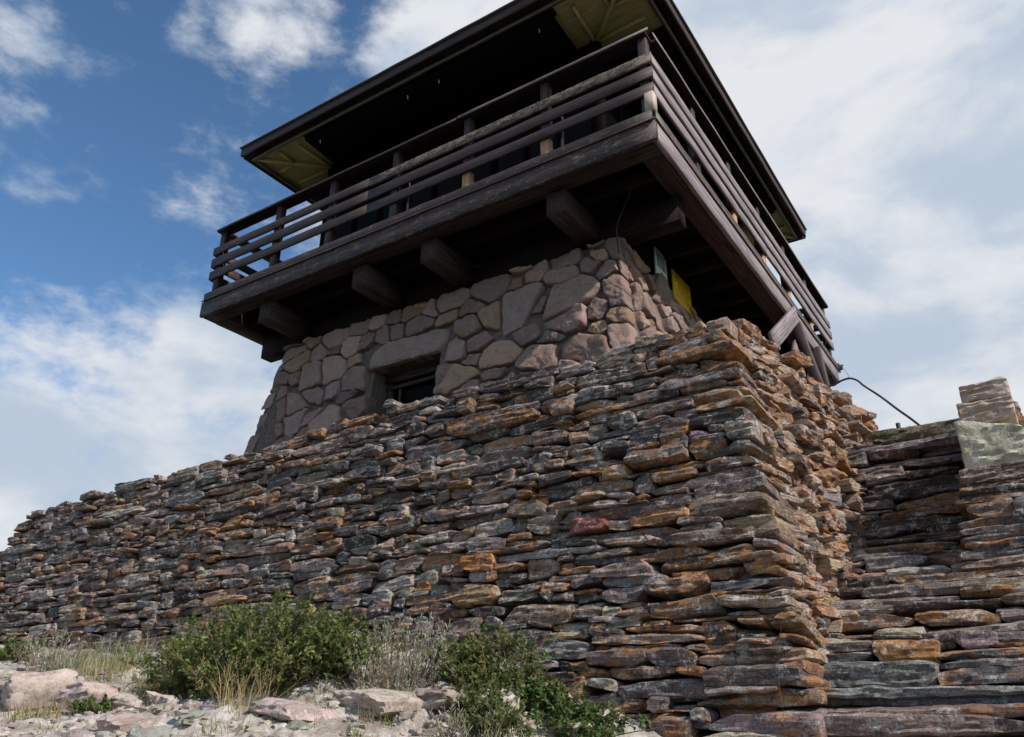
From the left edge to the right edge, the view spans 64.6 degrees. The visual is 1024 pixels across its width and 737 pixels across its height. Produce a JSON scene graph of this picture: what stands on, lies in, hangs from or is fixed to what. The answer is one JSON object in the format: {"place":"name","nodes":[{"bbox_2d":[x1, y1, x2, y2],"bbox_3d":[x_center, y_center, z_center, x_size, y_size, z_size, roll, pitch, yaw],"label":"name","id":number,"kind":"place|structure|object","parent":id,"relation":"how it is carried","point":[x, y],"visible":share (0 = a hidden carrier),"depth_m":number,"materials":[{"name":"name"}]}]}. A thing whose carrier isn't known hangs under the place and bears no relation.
{"place":"outdoors","nodes":[
{"label":"outdoors","id":0,"kind":"place"},
{"bbox_2d":[0,644,559,736],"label":"dry grass","id":1,"kind":"structure","parent":0,"point":[239,725],"depth_m":3.62,"materials":[{"name":"beige plant"}]},
{"bbox_2d":[0,643,663,736],"bbox_3d":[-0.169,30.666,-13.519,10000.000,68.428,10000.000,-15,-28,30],"label":"ground","id":2,"kind":"structure","parent":0,"point":[328,726],"depth_m":3.69,"materials":[{"name":"grey gravel"}]},
{"bbox_2d":[0,635,44,661],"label":"leafy plant","id":3,"kind":"object","parent":2,"relation":"on","point":[7,651],"visible":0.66,"depth_m":6.21,"materials":[{"name":"green plant"}]},
{"bbox_2d":[0,694,66,721],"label":"grass tuft","id":4,"kind":"object","parent":2,"relation":"on","point":[36,716],"visible":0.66,"depth_m":3.94,"materials":[{"name":"beige plant"}]},
{"bbox_2d":[0,668,78,710],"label":"rock","id":5,"kind":"object","parent":2,"relation":"on","point":[37,687],"visible":0.62,"depth_m":4.37,"materials":[{"name":"beige stone"}]},
{"bbox_2d":[10,626,96,671],"bbox_3d":[-3.426,2.112,6.039,0.834,0.385,0.493,-15,-28,30],"label":"sagebrush","id":6,"kind":"object","parent":2,"relation":"on","point":[33,651],"visible":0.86,"depth_m":6.01,"materials":[{"name":"grey plant"}]},
{"bbox_2d":[39,639,106,670],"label":"grass tuft","id":7,"kind":"object","parent":2,"relation":"on","point":[67,663],"visible":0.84,"depth_m":5.83,"materials":[{"name":"plant"}]},
{"bbox_2d":[49,693,112,713],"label":"leafy plant","id":8,"kind":"object","parent":2,"relation":"on","point":[105,705],"visible":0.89,"depth_m":4.13,"materials":[{"name":"green plant"}]},
{"bbox_2d":[77,676,84,682],"bbox_3d":[-2.807,1.948,4.979,0.312,0.140,0.253,-15,-28,30],"label":"rock","id":9,"kind":"object","parent":2,"relation":"on","point":[80,678],"visible":0.06,"depth_m":4.98,"materials":[{"name":"beige stone"}]},
{"bbox_2d":[56,681,118,713],"bbox_3d":[-2.249,1.763,4.303,0.272,0.190,0.236,-15,-28,30],"label":"rock","id":10,"kind":"object","parent":2,"relation":"on","point":[81,689],"visible":0.55,"depth_m":4.24,"materials":[{"name":"beige stone"}]},
{"bbox_2d":[70,647,139,683],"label":"grass tuft","id":11,"kind":"object","parent":2,"relation":"on","point":[80,670],"visible":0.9,"depth_m":5.20,"materials":[{"name":"plant"}]},
{"bbox_2d":[110,693,142,709],"bbox_3d":[-2.061,1.775,4.316,0.168,0.091,0.169,14,-27,-28],"label":"rock","id":12,"kind":"object","parent":2,"relation":"on","point":[127,700],"visible":0.71,"depth_m":4.27,"materials":[{"name":"beige stone"}]},
{"bbox_2d":[91,629,166,670],"bbox_3d":[-2.718,1.992,5.674,0.414,0.365,0.646,22,-32,-40],"label":"grass tuft","id":13,"kind":"object","parent":2,"relation":"on","point":[129,655],"visible":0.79,"depth_m":5.65,"materials":[{"name":"plant"}]},
{"bbox_2d":[96,712,164,732],"bbox_3d":[-1.685,1.567,3.584,0.240,0.088,0.306,20,-31,-37],"label":"rock","id":14,"kind":"object","parent":2,"relation":"on","point":[122,722],"visible":0.73,"depth_m":3.51,"materials":[{"name":"beige stone"}]},
{"bbox_2d":[124,653,198,701],"bbox_3d":[-1.988,1.760,4.642,0.447,0.347,0.476,-5,-24,12],"label":"grass tuft","id":15,"kind":"object","parent":2,"relation":"on","point":[143,688],"visible":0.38,"depth_m":4.54,"materials":[{"name":"plant"}]},
{"bbox_2d":[170,612,231,641],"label":"grass tuft","id":16,"kind":"object","parent":2,"relation":"on","point":[207,623],"visible":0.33,"depth_m":5.49,"materials":[{"name":"green plant"}]},
{"bbox_2d":[193,651,310,707],"bbox_3d":[-1.269,1.497,3.795,0.508,0.311,0.650,-7,-25,16],"label":"grass tuft","id":17,"kind":"object","parent":2,"relation":"on","point":[240,701],"visible":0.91,"depth_m":3.76,"materials":[{"name":"plant"}]},
{"bbox_2d":[120,589,411,699],"bbox_3d":[-1.419,1.538,4.496,2.050,0.629,0.962,-15,-28,30],"label":"green shrub","id":18,"kind":"object","parent":2,"relation":"on","point":[313,647],"visible":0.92,"depth_m":4.24,"materials":[{"name":"green plant"}]},
{"bbox_2d":[248,697,337,720],"bbox_3d":[-0.978,1.513,3.592,0.373,0.106,0.301,-15,-28,30],"label":"rock","id":19,"kind":"object","parent":2,"relation":"on","point":[282,709],"visible":0.82,"depth_m":3.50,"materials":[{"name":"beige stone"}]},
{"bbox_2d":[331,688,424,717],"bbox_3d":[-0.618,1.552,3.762,0.329,0.135,0.445,19,-30,-36],"label":"rock","id":20,"kind":"object","parent":2,"relation":"on","point":[378,699],"visible":0.67,"depth_m":3.63,"materials":[{"name":"beige stone"}]},
{"bbox_2d":[360,685,425,727],"bbox_3d":[-0.533,1.523,3.673,0.336,0.219,0.294,13,-27,-27],"label":"grass tuft","id":21,"kind":"object","parent":2,"relation":"on","point":[390,715],"visible":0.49,"depth_m":3.56,"materials":[{"name":"plant"}]},
{"bbox_2d":[340,609,461,691],"bbox_3d":[-0.581,1.435,4.100,0.648,0.497,0.511,-15,-28,30],"label":"sagebrush","id":22,"kind":"object","parent":2,"relation":"on","point":[381,664],"visible":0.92,"depth_m":4.04,"materials":[{"name":"grey plant"}]},
{"bbox_2d":[0,317,878,736],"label":"dry stone wall","id":23,"kind":"structure","parent":2,"relation":"on","point":[624,523],"depth_m":4.93,"materials":[{"name":"brown stone"}]},
{"bbox_2d":[199,0,843,453],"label":"lookout tower","id":24,"kind":"structure","parent":23,"relation":"on","point":[465,190],"depth_m":10.20,"materials":[{"name":"stone"}]},
{"bbox_2d":[385,362,439,414],"bbox_3d":[-1.146,0.412,10.026,1.063,0.881,0.109,-15,-28,30],"label":"window","id":25,"kind":"structure","parent":24,"relation":"in","point":[418,384],"depth_m":10.19,"materials":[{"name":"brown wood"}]},
{"bbox_2d":[616,189,631,253],"bbox_3d":[1.266,-1.647,8.804,0.085,0.828,0.337,20,-31,-38],"label":"hanging cord","id":26,"kind":"object","parent":24,"relation":"hanging from","point":[619,219],"visible":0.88,"depth_m":8.91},
{"bbox_2d":[653,246,666,278],"bbox_3d":[1.807,-1.224,9.851,0.026,0.435,0.330,-15,-28,30],"label":"notice sign","id":27,"kind":"object","parent":24,"relation":"attached to","point":[659,263],"visible":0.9,"depth_m":9.83,"materials":[{"name":"white metal"}]},
{"bbox_2d":[670,268,691,315],"bbox_3d":[2.162,-0.965,10.325,0.026,0.425,0.580,-15,-28,30],"label":"warning sign","id":28,"kind":"object","parent":24,"relation":"attached to","point":[681,291],"visible":1,"depth_m":10.28,"materials":[{"name":"yellow metal"}]},
{"bbox_2d":[778,497,803,736],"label":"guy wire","id":29,"kind":"object","parent":23,"relation":"hanging from","point":[782,621],"visible":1,"depth_m":3.52,"materials":[{"name":"black metal"}]},
{"bbox_2d":[412,686,472,709],"bbox_3d":[-0.336,1.538,3.767,0.311,0.110,0.271,-15,-28,30],"label":"rock","id":30,"kind":"object","parent":2,"relation":"on","point":[433,698],"visible":0.48,"depth_m":3.65,"materials":[{"name":"beige stone"}]},
{"bbox_2d":[429,699,509,736],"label":"sagebrush","id":31,"kind":"object","parent":2,"relation":"on","point":[450,725],"visible":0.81,"depth_m":3.45,"materials":[{"name":"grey plant"}]},
{"bbox_2d":[435,673,540,736],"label":"leafy plant","id":32,"kind":"object","parent":2,"relation":"on","point":[478,708],"visible":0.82,"depth_m":3.53,"materials":[{"name":"green plant"}]},
{"bbox_2d":[408,618,583,708],"bbox_3d":[-0.095,1.449,3.967,0.893,0.458,0.534,-15,-28,30],"label":"green shrub","id":33,"kind":"object","parent":2,"relation":"on","point":[482,662],"visible":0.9,"depth_m":3.97,"materials":[{"name":"green plant"}]},
{"bbox_2d":[474,687,519,711],"bbox_3d":[-0.089,1.561,3.765,0.230,0.156,0.218,-15,-28,30],"label":"rock","id":34,"kind":"object","parent":2,"relation":"on","point":[509,696],"visible":0.18,"depth_m":3.74,"materials":[{"name":"beige stone"}]},
{"bbox_2d":[460,712,539,736],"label":"grass tuft","id":35,"kind":"object","parent":2,"relation":"on","point":[486,733],"visible":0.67,"depth_m":3.42,"materials":[{"name":"plant"}]},
{"bbox_2d":[547,722,594,736],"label":"rock","id":36,"kind":"object","parent":2,"relation":"on","point":[572,730],"visible":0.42,"depth_m":3.60,"materials":[{"name":"grey stone"}]},
{"bbox_2d":[503,675,655,736],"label":"leafy plant","id":37,"kind":"object","parent":2,"relation":"on","point":[567,710],"visible":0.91,"depth_m":3.67,"materials":[{"name":"green plant"}]},
{"bbox_2d":[797,631,1023,736],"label":"stone steps","id":38,"kind":"structure","parent":2,"relation":"on","point":[907,688],"depth_m":3.38,"materials":[{"name":"grey stone"}]},
{"bbox_2d":[825,418,1023,661],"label":"recessed wall","id":39,"kind":"structure","parent":2,"relation":"on","point":[911,581],"depth_m":4.58,"materials":[{"name":"stone"}]},
{"bbox_2d":[828,377,919,424],"bbox_3d":[2.859,0.598,7.083,0.113,0.919,2.925,-1,-24,2],"label":"cable","id":40,"kind":"object","parent":39,"relation":"on","point":[887,401],"visible":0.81,"depth_m":6.32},
{"bbox_2d":[954,376,1023,577],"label":"stone pillar","id":41,"kind":"structure","parent":2,"relation":"on","point":[989,429],"depth_m":4.48,"materials":[{"name":"grey stone"}]},
{"bbox_2d":[0,0,1023,550],"label":"sky","id":42,"kind":"structure","parent":0,"point":[893,130],"materials":[{"name":"blue"}]}
]}

